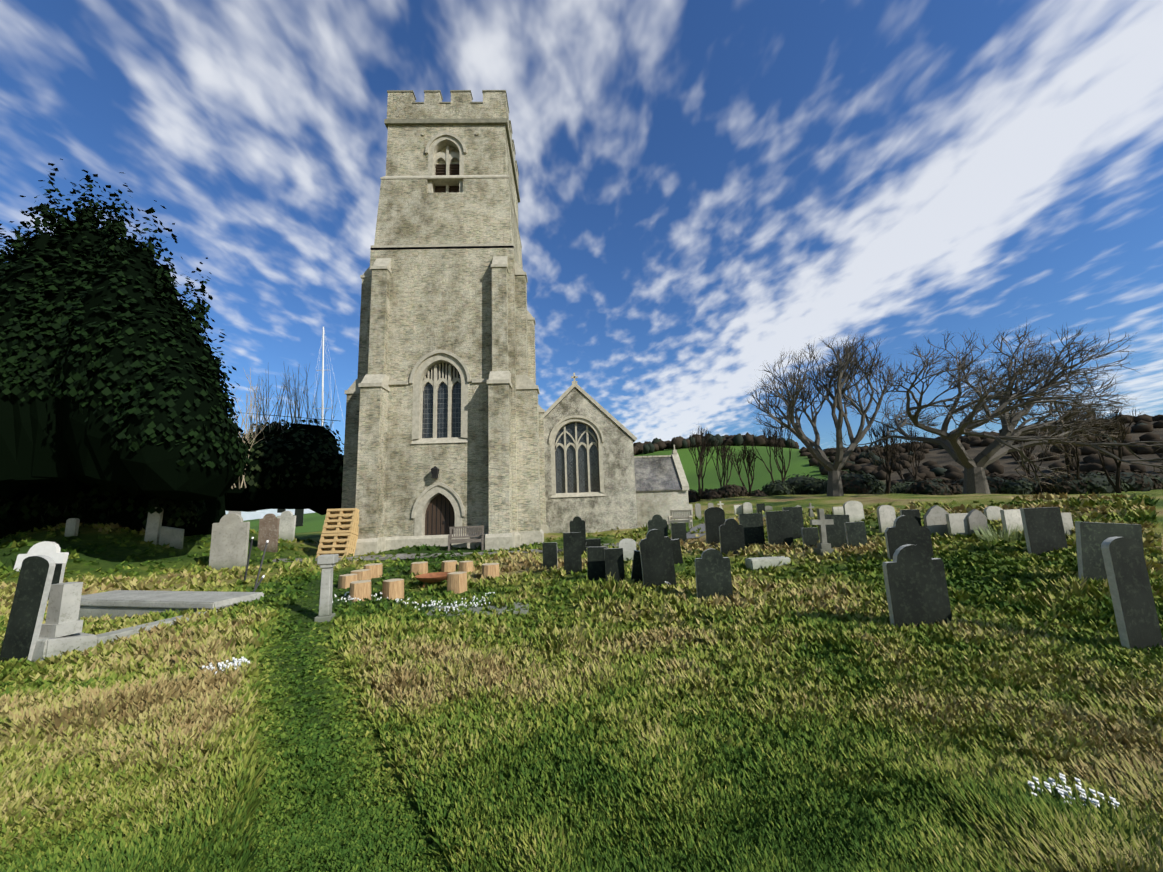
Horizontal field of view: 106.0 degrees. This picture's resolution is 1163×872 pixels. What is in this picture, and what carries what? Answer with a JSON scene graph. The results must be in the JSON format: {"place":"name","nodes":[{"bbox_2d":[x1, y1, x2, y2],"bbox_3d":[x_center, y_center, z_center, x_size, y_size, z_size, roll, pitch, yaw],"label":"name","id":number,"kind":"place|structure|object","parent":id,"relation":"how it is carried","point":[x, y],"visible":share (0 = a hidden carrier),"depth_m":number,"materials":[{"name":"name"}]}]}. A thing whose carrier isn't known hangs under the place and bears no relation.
{"place":"outdoors","nodes":[
{"label":"outdoors","id":0,"kind":"place"},
{"bbox_2d":[228,511,240,514],"bbox_3d":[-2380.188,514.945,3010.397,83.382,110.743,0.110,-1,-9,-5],"label":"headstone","id":1,"kind":"object","parent":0,"point":[236,512],"visible":0.05,"depth_m":3009.05,"materials":[{"name":"stone"}]},
{"bbox_2d":[277,509,285,512],"bbox_3d":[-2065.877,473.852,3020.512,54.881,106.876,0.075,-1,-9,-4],"label":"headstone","id":2,"kind":"object","parent":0,"point":[280,510],"visible":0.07,"depth_m":3014.09,"materials":[{"name":"stone"}]},
{"bbox_2d":[365,246,517,536],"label":"church tower","id":3,"kind":"structure","parent":0,"point":[441,298],"depth_m":20.09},
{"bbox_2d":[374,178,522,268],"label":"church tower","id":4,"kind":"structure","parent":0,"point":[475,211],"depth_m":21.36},
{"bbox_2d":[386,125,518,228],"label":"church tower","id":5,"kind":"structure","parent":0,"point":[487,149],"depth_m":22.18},
{"bbox_2d":[267,539,687,562],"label":"paved path","id":6,"kind":"structure","parent":0,"point":[402,556],"depth_m":16.29,"materials":[{"name":"grey stone"}]},
{"bbox_2d":[0,421,1162,871],"bbox_3d":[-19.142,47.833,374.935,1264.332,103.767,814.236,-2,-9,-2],"label":"terrain","id":7,"kind":"structure","parent":0,"point":[312,529],"depth_m":14.95,"materials":[{"name":"green plant"}]},
{"bbox_2d":[0,555,55,661],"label":"headstone","id":8,"kind":"object","parent":7,"relation":"on","point":[27,612],"visible":0.9,"depth_m":6.32,"materials":[{"name":"stone"}]},
{"bbox_2d":[13,541,68,570],"bbox_3d":[-15.734,3.603,12.781,1.289,1.034,0.110,-2,-16,-3],"label":"headstone","id":9,"kind":"object","parent":7,"relation":"on","point":[51,550],"visible":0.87,"depth_m":12.79,"materials":[{"name":"white stone"}]},
{"bbox_2d":[48,563,65,597],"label":"headstone","id":10,"kind":"object","parent":7,"relation":"on","point":[58,575],"visible":0.21,"depth_m":10.89,"materials":[{"name":"stone"}]},
{"bbox_2d":[64,518,79,536],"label":"headstone","id":11,"kind":"object","parent":7,"relation":"on","point":[72,527],"visible":0.88,"depth_m":15.08,"materials":[{"name":"stone"}]},
{"bbox_2d":[0,159,251,538],"bbox_3d":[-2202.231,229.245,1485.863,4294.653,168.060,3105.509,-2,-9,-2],"label":"yew tree","id":12,"kind":"object","parent":7,"relation":"on","point":[116,407],"visible":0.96,"depth_m":13.03,"materials":[{"name":"green plant"}]},
{"bbox_2d":[31,582,263,661],"bbox_3d":[-9.372,3.300,8.374,4.352,1.452,3.363,-4,-9,13],"label":"kerbed grave","id":13,"kind":"object","parent":7,"relation":"on","point":[69,604],"visible":0.52,"depth_m":8.50,"materials":[{"name":"stone"}]},
{"bbox_2d":[144,507,163,544],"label":"headstone","id":14,"kind":"object","parent":7,"relation":"on","point":[153,525],"visible":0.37,"depth_m":15.84,"materials":[{"name":"stone"}]},
{"bbox_2d":[159,526,183,548],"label":"headstone","id":15,"kind":"object","parent":7,"relation":"on","point":[172,536],"visible":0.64,"depth_m":15.78,"materials":[{"name":"stone"}]},
{"bbox_2d":[209,513,249,569],"bbox_3d":[-11.596,3.533,14.445,1.120,1.942,0.110,-2,-9,-3],"label":"headstone","id":16,"kind":"object","parent":7,"relation":"on","point":[229,541],"visible":0.89,"depth_m":14.40,"materials":[{"name":"stone"}]},
{"bbox_2d":[142,361,343,528],"bbox_3d":[-19.815,-0.486,24.727,10.246,11.354,16.333,-2,-9,-2],"label":"hedge and shrubs","id":17,"kind":"object","parent":7,"relation":"on","point":[295,465],"visible":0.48,"depth_m":27.26,"materials":[{"name":"green plant"}]},
{"bbox_2d":[243,537,268,591],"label":"stakes","id":18,"kind":"object","parent":7,"relation":"on","point":[258,574],"visible":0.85,"depth_m":11.29,"materials":[{"name":"black metal"}]},
{"bbox_2d":[257,514,279,552],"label":"headstone","id":19,"kind":"object","parent":7,"relation":"on","point":[269,527],"visible":0.89,"depth_m":17.55,"materials":[{"name":"brown stone"}]},
{"bbox_2d":[277,511,295,541],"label":"headstone","id":20,"kind":"object","parent":7,"relation":"on","point":[287,522],"visible":0.87,"depth_m":20.58,"materials":[{"name":"stone"}]},
{"bbox_2d":[236,412,337,420],"bbox_3d":[-21.965,-1.483,29.926,10.904,1.288,0.036,-2,-9,-2],"label":"overhead wire","id":21,"kind":"object","parent":7,"relation":"on","point":[295,417],"visible":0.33,"depth_m":29.95,"materials":[{"name":"black"}]},
{"bbox_2d":[295,509,303,526],"bbox_3d":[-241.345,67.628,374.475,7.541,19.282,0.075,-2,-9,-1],"label":"headstone","id":22,"kind":"object","parent":7,"relation":"on","point":[299,514],"visible":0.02,"depth_m":374.26,"materials":[{"name":"stone"}]},
{"bbox_2d":[314,554,338,621],"bbox_3d":[-4.619,2.776,7.937,0.280,1.212,0.260,0,-9,-10],"label":"stone pedestal","id":23,"kind":"object","parent":7,"relation":"on","point":[326,562],"visible":0.81,"depth_m":7.88,"materials":[{"name":"grey stone"}]},
{"bbox_2d":[312,327,344,434],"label":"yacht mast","id":24,"kind":"object","parent":7,"relation":"on","point":[322,412],"visible":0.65,"depth_m":62.90,"materials":[{"name":"white metal"}]},
{"bbox_2d":[316,508,358,556],"bbox_3d":[-9.752,3.991,17.703,1.200,2.020,0.592,-2,-26,2],"label":"pallet stack","id":25,"kind":"object","parent":7,"relation":"on","point":[340,530],"visible":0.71,"depth_m":17.57,"materials":[{"name":"brown wood"}]},
{"bbox_2d":[338,574,357,588],"bbox_3d":[-5.582,3.496,10.492,0.390,0.331,0.393,-7,-10,31],"label":"log seat","id":26,"kind":"object","parent":7,"relation":"on","point":[345,580],"visible":0.71,"depth_m":10.34,"materials":[{"name":"brown wood"}]},
{"bbox_2d":[349,580,370,601],"bbox_3d":[-4.685,3.317,9.289,0.429,0.441,0.422,2,-9,-23],"label":"log seat","id":27,"kind":"object","parent":7,"relation":"on","point":[360,589],"visible":0.71,"depth_m":9.14,"materials":[{"name":"brown wood"}]},
{"bbox_2d":[350,569,370,580],"bbox_3d":[-5.761,3.660,11.431,0.458,0.297,0.452,-4,-9,13],"label":"log seat","id":28,"kind":"object","parent":7,"relation":"on","point":[364,574],"visible":0.65,"depth_m":11.30,"materials":[{"name":"brown wood"}]},
{"bbox_2d":[364,563,382,577],"bbox_3d":[-5.668,3.695,11.917,0.473,0.393,0.478,1,-9,-18],"label":"log seat","id":29,"kind":"object","parent":7,"relation":"on","point":[376,570],"visible":0.62,"depth_m":11.77,"materials":[{"name":"brown wood"}]},
{"bbox_2d":[382,578,403,599],"bbox_3d":[-4.116,3.384,9.596,0.406,0.442,0.410,-8,-10,33],"label":"log seat","id":30,"kind":"object","parent":7,"relation":"on","point":[393,589],"visible":0.81,"depth_m":9.46,"materials":[{"name":"brown wood"}]},
{"bbox_2d":[410,561,427,574],"bbox_3d":[-4.517,3.724,12.221,0.452,0.375,0.463,-1,-9,-4],"label":"log seat","id":31,"kind":"object","parent":7,"relation":"on","point":[418,567],"visible":0.77,"depth_m":12.04,"materials":[{"name":"brown wood"}]},
{"bbox_2d":[415,572,450,587],"bbox_3d":[-3.661,3.607,10.894,0.920,0.294,0.920,-2,-9,-2],"label":"fire bowl","id":32,"kind":"object","parent":7,"relation":"on","point":[430,578],"visible":0.83,"depth_m":10.98,"materials":[{"name":"metal"}]},
{"bbox_2d":[341,90,547,555],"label":"church tower","id":33,"kind":"structure","parent":7,"relation":"on","point":[439,379],"depth_m":19.83,"materials":[{"name":"beige stone"}]},
{"bbox_2d":[441,560,456,571],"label":"log seat","id":34,"kind":"object","parent":7,"relation":"on","point":[449,566],"visible":0.75,"depth_m":12.28,"materials":[{"name":"brown wood"}]},
{"bbox_2d":[447,571,466,593],"bbox_3d":[-2.869,3.416,10.115,0.408,0.498,0.416,-4,-9,14],"label":"log seat","id":35,"kind":"object","parent":7,"relation":"on","point":[456,582],"visible":0.75,"depth_m":9.96,"materials":[{"name":"brown wood"}]},
{"bbox_2d":[448,525,483,550],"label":"bench","id":36,"kind":"object","parent":7,"relation":"on","point":[481,533],"visible":0.98,"depth_m":17.90,"materials":[{"name":"grey wood"}]},
{"bbox_2d":[458,561,473,571],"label":"log seat","id":37,"kind":"object","parent":7,"relation":"on","point":[466,566],"visible":0.73,"depth_m":12.21,"materials":[{"name":"brown wood"}]},
{"bbox_2d":[427,602,528,615],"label":"ledger slab","id":38,"kind":"structure","parent":7,"relation":"on","point":[517,606],"depth_m":7.95,"materials":[{"name":"stone"}]},
{"bbox_2d":[482,563,499,577],"bbox_3d":[-2.401,3.583,11.545,0.474,0.405,0.469,1,-9,-18],"label":"log seat","id":39,"kind":"object","parent":7,"relation":"on","point":[491,569],"visible":0.73,"depth_m":11.37,"materials":[{"name":"brown wood"}]},
{"bbox_2d":[542,542,557,569],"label":"headstone","id":40,"kind":"object","parent":7,"relation":"on","point":[550,560],"visible":0.64,"depth_m":12.31,"materials":[{"name":"stone"}]},
{"bbox_2d":[563,532,581,574],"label":"headstone","id":41,"kind":"object","parent":7,"relation":"on","point":[572,552],"visible":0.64,"depth_m":11.23,"materials":[{"name":"stone"}]},
{"bbox_2d":[570,516,585,553],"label":"headstone","id":42,"kind":"object","parent":7,"relation":"on","point":[577,523],"visible":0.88,"depth_m":15.78,"materials":[{"name":"stone"}]},
{"bbox_2d":[0,491,1162,871],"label":"grass tufts","id":43,"kind":"object","parent":7,"relation":"on","point":[922,751],"visible":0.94,"depth_m":3.64,"materials":[{"name":"green plant"}]},
{"bbox_2d":[586,539,600,547],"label":"headstone","id":44,"kind":"object","parent":7,"relation":"on","point":[593,542],"visible":0.43,"depth_m":16.62,"materials":[{"name":"stone"}]},
{"bbox_2d":[587,547,605,580],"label":"headstone","id":45,"kind":"object","parent":7,"relation":"on","point":[595,563],"visible":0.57,"depth_m":10.01,"materials":[{"name":"stone"}]},
{"bbox_2d":[604,548,624,582],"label":"headstone","id":46,"kind":"object","parent":7,"relation":"on","point":[614,560],"visible":0.64,"depth_m":9.67,"materials":[{"name":"stone"}]},
{"bbox_2d":[543,373,689,526],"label":"church building","id":47,"kind":"structure","parent":7,"relation":"on","point":[661,481],"depth_m":25.76,"materials":[{"name":"grey stone"}]},
{"bbox_2d":[619,538,635,560],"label":"headstone","id":48,"kind":"object","parent":7,"relation":"on","point":[627,545],"visible":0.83,"depth_m":13.54,"materials":[{"name":"stone"}]},
{"bbox_2d":[631,550,642,582],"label":"headstone","id":49,"kind":"object","parent":7,"relation":"on","point":[636,574],"visible":0.36,"depth_m":9.76,"materials":[{"name":"stone"}]},
{"bbox_2d":[639,529,676,587],"bbox_3d":[1.632,2.702,9.418,0.701,1.378,0.075,-4,-6,-7],"label":"headstone","id":50,"kind":"object","parent":7,"relation":"on","point":[657,558],"visible":0.9,"depth_m":9.39,"materials":[{"name":"stone"}]},
{"bbox_2d":[648,514,667,536],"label":"headstone","id":51,"kind":"object","parent":7,"relation":"on","point":[657,522],"visible":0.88,"depth_m":18.51,"materials":[{"name":"stone"}]},
{"bbox_2d":[202,522,1119,808],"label":"white flowers","id":52,"kind":"object","parent":7,"relation":"on","point":[988,536],"visible":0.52,"depth_m":7.62,"materials":[{"name":"white plant"}]},
{"bbox_2d":[672,539,682,563],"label":"headstone","id":53,"kind":"object","parent":7,"relation":"on","point":[677,552],"visible":0.43,"depth_m":12.39,"materials":[{"name":"stone"}]},
{"bbox_2d":[671,523,686,540],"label":"headstone","id":54,"kind":"object","parent":7,"relation":"on","point":[678,530],"visible":0.64,"depth_m":18.30,"materials":[{"name":"stone"}]},
{"bbox_2d":[668,510,692,528],"bbox_3d":[5.165,4.366,22.939,1.146,0.960,0.580,-6,-10,27],"label":"bench by porch","id":55,"kind":"object","parent":7,"relation":"on","point":[681,521],"visible":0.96,"depth_m":22.97,"materials":[{"name":"grey wood"}]},
{"bbox_2d":[695,503,701,518],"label":"headstone","id":56,"kind":"object","parent":7,"relation":"on","point":[698,510],"visible":0.88,"depth_m":27.05,"materials":[{"name":"stone"}]},
{"bbox_2d":[695,548,732,598],"bbox_3d":[2.515,2.705,8.352,0.657,1.089,0.075,-2,-8,1],"label":"headstone","id":57,"kind":"object","parent":7,"relation":"on","point":[713,571],"visible":0.89,"depth_m":8.32,"materials":[{"name":"stone"}]},
{"bbox_2d":[704,507,724,543],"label":"headstone","id":58,"kind":"object","parent":7,"relation":"on","point":[714,518],"visible":0.85,"depth_m":16.24,"materials":[{"name":"stone"}]},
{"bbox_2d":[719,518,744,554],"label":"headstone","id":59,"kind":"object","parent":7,"relation":"on","point":[731,534],"visible":0.92,"depth_m":13.42,"materials":[{"name":"stone"}]},
{"bbox_2d":[734,505,742,514],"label":"headstone","id":60,"kind":"object","parent":7,"relation":"on","point":[738,509],"visible":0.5,"depth_m":28.93,"materials":[{"name":"stone"}]},
{"bbox_2d":[742,502,752,513],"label":"headstone","id":61,"kind":"object","parent":7,"relation":"on","point":[747,507],"visible":0.88,"depth_m":28.70,"materials":[{"name":"stone"}]},
{"bbox_2d":[739,513,764,546],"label":"headstone","id":62,"kind":"object","parent":7,"relation":"on","point":[752,524],"visible":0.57,"depth_m":14.81,"materials":[{"name":"stone"}]},
{"bbox_2d":[756,503,764,512],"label":"headstone","id":63,"kind":"object","parent":7,"relation":"on","point":[760,507],"visible":0.64,"depth_m":27.66,"materials":[{"name":"stone"}]},
{"bbox_2d":[745,556,790,569],"bbox_3d":[4.867,3.317,11.439,1.100,0.270,0.360,-1,-9,-8],"label":"fallen stone","id":64,"kind":"object","parent":7,"relation":"on","point":[756,563],"visible":0.65,"depth_m":11.28,"materials":[{"name":"stone"}]},
{"bbox_2d":[765,506,772,510],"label":"headstone","id":65,"kind":"object","parent":7,"relation":"on","point":[768,508],"visible":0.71,"depth_m":27.97,"materials":[{"name":"stone"}]},
{"bbox_2d":[765,511,793,546],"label":"headstone","id":66,"kind":"object","parent":7,"relation":"on","point":[779,527],"visible":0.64,"depth_m":14.28,"materials":[{"name":"stone"}]},
{"bbox_2d":[782,507,803,538],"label":"headstone","id":67,"kind":"object","parent":7,"relation":"on","point":[796,517],"visible":0.57,"depth_m":15.78,"materials":[{"name":"stone"}]},
{"bbox_2d":[801,528,818,546],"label":"headstone","id":68,"kind":"object","parent":7,"relation":"on","point":[810,536],"visible":0.64,"depth_m":13.90,"materials":[{"name":"stone"}]},
{"bbox_2d":[807,503,813,516],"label":"headstone","id":69,"kind":"object","parent":7,"relation":"on","point":[810,513],"visible":0.85,"depth_m":21.81,"materials":[{"name":"stone"}]},
{"bbox_2d":[809,509,834,555],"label":"headstone","id":70,"kind":"object","parent":7,"relation":"on","point":[822,522],"visible":0.79,"depth_m":11.74,"materials":[{"name":"stone"}]},
{"bbox_2d":[745,333,910,495],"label":"oak tree","id":71,"kind":"object","parent":7,"relation":"on","point":[834,482],"visible":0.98,"depth_m":42.01,"materials":[{"name":"brown plant"}]},
{"bbox_2d":[825,515,849,547],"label":"headstone","id":72,"kind":"object","parent":7,"relation":"on","point":[835,533],"visible":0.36,"depth_m":12.99,"materials":[{"name":"stone"}]},
{"bbox_2d":[832,507,843,514],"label":"headstone","id":73,"kind":"object","parent":7,"relation":"on","point":[837,511],"visible":0.57,"depth_m":21.13,"materials":[{"name":"stone"}]},
{"bbox_2d":[843,501,864,521],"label":"headstone","id":74,"kind":"object","parent":7,"relation":"on","point":[854,510],"visible":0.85,"depth_m":17.99,"materials":[{"name":"stone"}]},
{"bbox_2d":[844,521,867,546],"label":"headstone","id":75,"kind":"object","parent":7,"relation":"on","point":[855,532],"visible":0.64,"depth_m":12.29,"materials":[{"name":"stone"}]},
{"bbox_2d":[877,505,895,532],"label":"headstone","id":76,"kind":"object","parent":7,"relation":"on","point":[886,515],"visible":0.85,"depth_m":14.32,"materials":[{"name":"stone"}]},
{"bbox_2d":[633,414,1162,484],"bbox_3d":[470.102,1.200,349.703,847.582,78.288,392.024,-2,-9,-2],"label":"background woods","id":77,"kind":"object","parent":7,"relation":"on","point":[930,469],"visible":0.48,"depth_m":268.23,"materials":[{"name":"black"}]},
{"bbox_2d":[884,515,933,559],"bbox_3d":[7.637,2.417,10.242,1.013,1.120,0.075,-2,-9,0],"label":"headstone","id":78,"kind":"object","parent":7,"relation":"on","point":[905,530],"visible":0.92,"depth_m":10.22,"materials":[{"name":"stone"}]},
{"bbox_2d":[900,509,921,525],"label":"headstone","id":79,"kind":"object","parent":7,"relation":"on","point":[915,513],"visible":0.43,"depth_m":13.45,"materials":[{"name":"stone"}]},
{"bbox_2d":[686,400,1144,499],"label":"scrub trees","id":80,"kind":"object","parent":7,"relation":"on","point":[775,439],"visible":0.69,"depth_m":57.53,"materials":[{"name":"plant"}]},
{"bbox_2d":[882,544,951,627],"bbox_3d":[4.625,2.134,6.044,0.825,1.250,0.075,-3,-7,-3],"label":"headstone","id":81,"kind":"object","parent":7,"relation":"on","point":[915,584],"visible":0.89,"depth_m":6.01,"materials":[{"name":"stone"}]},
{"bbox_2d":[688,469,1162,502],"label":"boundary hedge","id":82,"kind":"object","parent":7,"relation":"on","point":[864,483],"visible":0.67,"depth_m":52.05,"materials":[{"name":"leaves"},{"name":"twigs"}]},
{"bbox_2d":[923,505,948,535],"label":"headstone","id":83,"kind":"object","parent":7,"relation":"on","point":[934,517],"visible":0.61,"depth_m":13.03,"materials":[{"name":"stone"}]},
{"bbox_2d":[945,513,968,535],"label":"headstone","id":84,"kind":"object","parent":7,"relation":"on","point":[956,523],"visible":0.57,"depth_m":12.61,"materials":[{"name":"stone"}]},
{"bbox_2d":[966,509,987,535],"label":"headstone","id":85,"kind":"object","parent":7,"relation":"on","point":[975,518],"visible":0.7,"depth_m":12.54,"materials":[{"name":"stone"}]},
{"bbox_2d":[984,506,1002,521],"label":"headstone","id":86,"kind":"object","parent":7,"relation":"on","point":[992,513],"visible":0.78,"depth_m":14.05,"materials":[{"name":"stone"}]},
{"bbox_2d":[825,321,1162,493],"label":"oak tree","id":87,"kind":"object","parent":7,"relation":"on","point":[997,448],"visible":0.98,"depth_m":38.96,"materials":[{"name":"brown plant"}]},
{"bbox_2d":[1000,509,1022,536],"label":"headstone","id":88,"kind":"object","parent":7,"relation":"on","point":[1013,517],"visible":0.43,"depth_m":11.95,"materials":[{"name":"stone"}]},
{"bbox_2d":[1020,507,1067,554],"bbox_3d":[10.661,2.250,10.084,0.959,1.185,0.075,-1,-9,-6],"label":"headstone","id":89,"kind":"object","parent":7,"relation":"on","point":[1043,528],"visible":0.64,"depth_m":10.06,"materials":[{"name":"stone"}]},
{"bbox_2d":[1061,513,1073,534],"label":"headstone","id":90,"kind":"object","parent":7,"relation":"on","point":[1067,521],"visible":0.36,"depth_m":10.99,"materials":[{"name":"stone"}]},
{"bbox_2d":[1075,521,1143,580],"bbox_3d":[9.289,2.109,7.696,1.078,1.148,0.075,3,-6,1],"label":"headstone","id":91,"kind":"object","parent":7,"relation":"on","point":[1091,537],"visible":0.43,"depth_m":7.69,"materials":[{"name":"stone"}]},
{"bbox_2d":[1101,537,1162,650],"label":"headstone","id":92,"kind":"object","parent":7,"relation":"on","point":[1136,616],"visible":0.9,"depth_m":5.10,"materials":[{"name":"stone"}]},
{"bbox_2d":[0,0,1162,520],"label":"sky","id":93,"kind":"structure","parent":0,"point":[709,189],"materials":[{"name":"blue"}]},
{"bbox_2d":[544,388,637,532],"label":"church gable wall","id":94,"kind":"structure","parent":0,"point":[615,507],"depth_m":25.07,"materials":[{"name":"beige stone"}]},
{"bbox_2d":[671,515,764,538],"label":"tarmac path","id":95,"kind":"structure","parent":0,"point":[689,535],"depth_m":20.66,"materials":[{"name":"grey asphalt"}]}
]}

